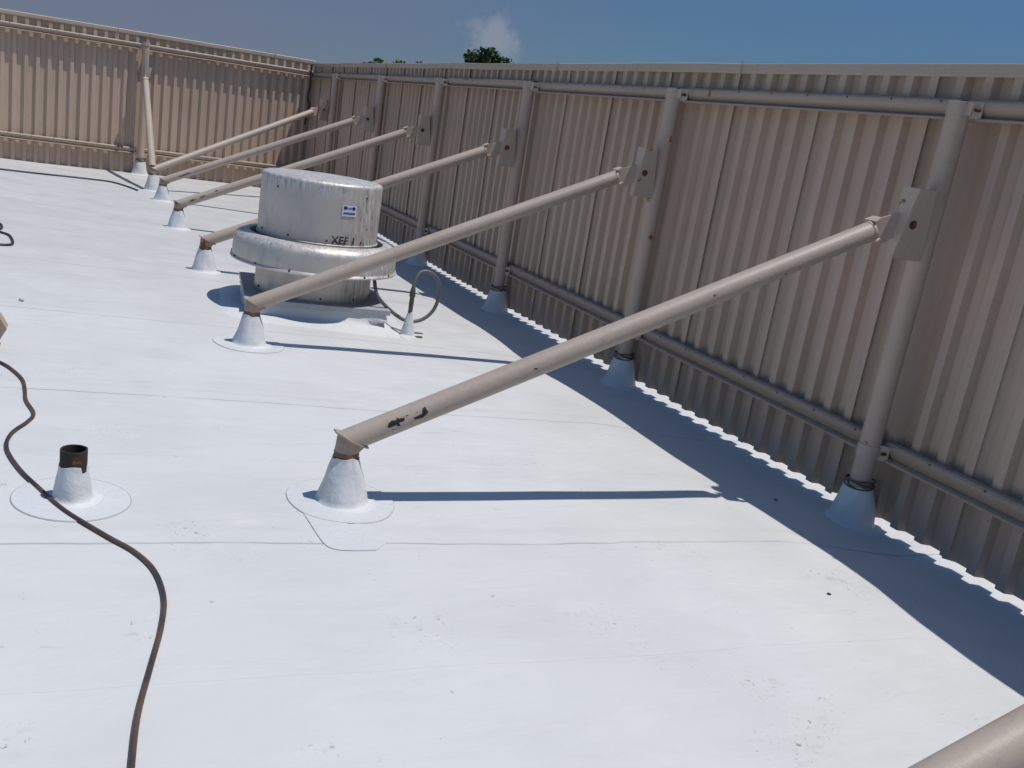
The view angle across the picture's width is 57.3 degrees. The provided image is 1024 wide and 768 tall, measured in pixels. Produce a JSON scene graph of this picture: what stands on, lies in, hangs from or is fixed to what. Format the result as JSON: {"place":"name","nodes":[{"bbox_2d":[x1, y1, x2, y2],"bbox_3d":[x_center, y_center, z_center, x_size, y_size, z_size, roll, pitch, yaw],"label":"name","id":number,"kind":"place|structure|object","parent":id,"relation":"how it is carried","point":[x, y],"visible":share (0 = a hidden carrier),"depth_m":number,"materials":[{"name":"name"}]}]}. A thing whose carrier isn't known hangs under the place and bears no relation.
{"place":"outdoors","nodes":[
{"label":"outdoors","id":0,"kind":"place"},
{"bbox_2d":[0,0,1023,62],"label":"sky","id":1,"kind":"structure","parent":0,"point":[320,31],"materials":[{"name":"blue"}]},
{"label":"ground","id":2,"kind":"structure","parent":0,"visible":0},
{"bbox_2d":[362,57,383,62],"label":"tree","id":3,"kind":"object","parent":2,"relation":"on","point":[378,59],"visible":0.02,"depth_m":70.16,"materials":[{"name":"green plant"}]},
{"bbox_2d":[393,59,405,62],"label":"tree","id":4,"kind":"object","parent":2,"relation":"on","point":[400,61],"visible":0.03,"depth_m":70.34,"materials":[{"name":"green plant"}]},
{"bbox_2d":[462,46,511,62],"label":"tree","id":5,"kind":"object","parent":2,"relation":"on","point":[491,55],"visible":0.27,"depth_m":56.65,"materials":[{"name":"green plant"}]},
{"bbox_2d":[0,158,1023,767],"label":"roof","id":6,"kind":"structure","parent":2,"relation":"on","point":[578,564],"depth_m":3.94,"materials":[{"name":"white plastic"}]},
{"bbox_2d":[0,312,7,338],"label":"beam","id":7,"kind":"structure","parent":6,"relation":"on","point":[3,325],"depth_m":5.40,"materials":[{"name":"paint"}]},
{"bbox_2d":[0,223,13,245],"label":"cable","id":8,"kind":"object","parent":6,"relation":"on","point":[10,236],"visible":1,"depth_m":8.65,"materials":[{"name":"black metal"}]},
{"bbox_2d":[0,168,137,190],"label":"shadow","id":9,"kind":"object","parent":6,"relation":"on","point":[68,176],"visible":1,"depth_m":14.62},
{"bbox_2d":[10,444,131,521],"bbox_3d":[-1.725,0.358,3.686,0.438,0.222,0.438,2,16,-25],"label":"vent pipe","id":10,"kind":"object","parent":6,"relation":"on","point":[73,487],"visible":0.99,"depth_m":3.65,"materials":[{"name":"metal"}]},
{"bbox_2d":[0,361,166,767],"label":"cable","id":11,"kind":"object","parent":6,"relation":"on","point":[147,677],"visible":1,"depth_m":3.30,"materials":[{"name":"brown rubber"}]},
{"bbox_2d":[0,8,316,187],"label":"metal fence","id":12,"kind":"object","parent":6,"relation":"on","point":[71,92],"visible":0.89,"depth_m":17.11,"materials":[{"name":"metal"}]},
{"bbox_2d":[142,67,155,168],"bbox_3d":[-6.139,-4.514,15.882,0.162,1.629,2.765,2,16,-25],"label":"pipe brace","id":13,"kind":"object","parent":12,"relation":"attached to","point":[149,124],"visible":1,"depth_m":15.81,"materials":[{"name":"paint"}]},
{"bbox_2d":[304,65,311,124],"bbox_3d":[-4.156,-5.910,19.192,0.101,1.183,0.070,20,18,36],"label":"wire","id":14,"kind":"object","parent":12,"relation":"hanging from","point":[309,91],"visible":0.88,"depth_m":19.17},
{"bbox_2d":[144,99,328,191],"bbox_3d":[-4.583,-4.148,16.089,0.324,1.835,3.720,20,18,34],"label":"pipe brace","id":15,"kind":"object","parent":6,"relation":"on","point":[320,111],"visible":0.94,"depth_m":15.89,"materials":[{"name":"paint"}]},
{"bbox_2d":[153,106,374,202],"bbox_3d":[-3.710,-3.507,14.200,3.217,1.805,0.326,2,16,-25],"label":"pipe brace","id":16,"kind":"object","parent":6,"relation":"on","point":[366,119],"visible":0.99,"depth_m":14.13,"materials":[{"name":"paint"}]},
{"bbox_2d":[166,114,430,230],"bbox_3d":[-2.629,-2.700,11.829,3.237,1.788,0.325,2,16,-25],"label":"pipe brace","id":17,"kind":"object","parent":6,"relation":"on","point":[420,131],"visible":0.95,"depth_m":11.80,"materials":[{"name":"paint"}]},
{"bbox_2d":[219,168,401,337],"bbox_3d":[-1.683,-1.186,8.066,1.616,1.220,1.612,4,16,-20],"label":"roof fan","id":18,"kind":"object","parent":6,"relation":"on","point":[309,223],"visible":0.89,"depth_m":7.61},
{"bbox_2d":[304,513,387,550],"bbox_3d":[-0.655,0.609,3.974,0.415,0.028,0.444,2,16,-25],"label":"membrane patch","id":19,"kind":"object","parent":6,"relation":"on","point":[347,536],"visible":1,"depth_m":3.88,"materials":[{"name":"white plastic"}]},
{"bbox_2d":[190,128,516,273],"bbox_3d":[-1.520,-1.878,9.423,3.233,1.766,0.325,2,16,-25],"label":"pipe brace","id":20,"kind":"object","parent":6,"relation":"on","point":[503,149],"visible":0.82,"depth_m":9.55,"materials":[{"name":"paint"}]},
{"bbox_2d":[370,332,410,338],"bbox_3d":[-1.029,-0.412,7.811,0.443,0.039,0.193,2,16,-25],"label":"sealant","id":21,"kind":"object","parent":6,"relation":"on","point":[401,336],"visible":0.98,"depth_m":7.82,"materials":[{"name":"white"}]},
{"bbox_2d":[372,269,441,337],"bbox_3d":[-0.923,-0.700,7.934,0.630,0.575,0.304,8,15,-5],"label":"flexible conduit","id":22,"kind":"object","parent":6,"relation":"on","point":[408,326],"visible":0.91,"depth_m":7.90,"materials":[{"name":"grey plastic"}]},
{"bbox_2d":[212,147,656,352],"bbox_3d":[-0.453,-1.074,7.012,3.313,1.770,0.500,2,16,-25],"label":"pipe brace","id":23,"kind":"object","parent":6,"relation":"on","point":[249,335],"visible":1,"depth_m":6.88,"materials":[{"name":"paint"}]},
{"bbox_2d":[286,186,936,523],"bbox_3d":[0.646,-0.260,4.609,3.325,1.758,0.505,2,16,-25],"label":"pipe brace","id":24,"kind":"object","parent":6,"relation":"on","point":[341,491],"visible":1,"depth_m":4.41,"materials":[{"name":"paint"}]},
{"bbox_2d":[304,60,1023,600],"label":"metal fence","id":25,"kind":"object","parent":6,"relation":"on","point":[870,382],"visible":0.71,"depth_m":6.43,"materials":[{"name":"metal"}]},
{"bbox_2d":[908,704,1023,767],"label":"pipe brace","id":26,"kind":"object","parent":6,"relation":"on","point":[998,742],"visible":1,"depth_m":1.99,"materials":[{"name":"paint"}]}
]}

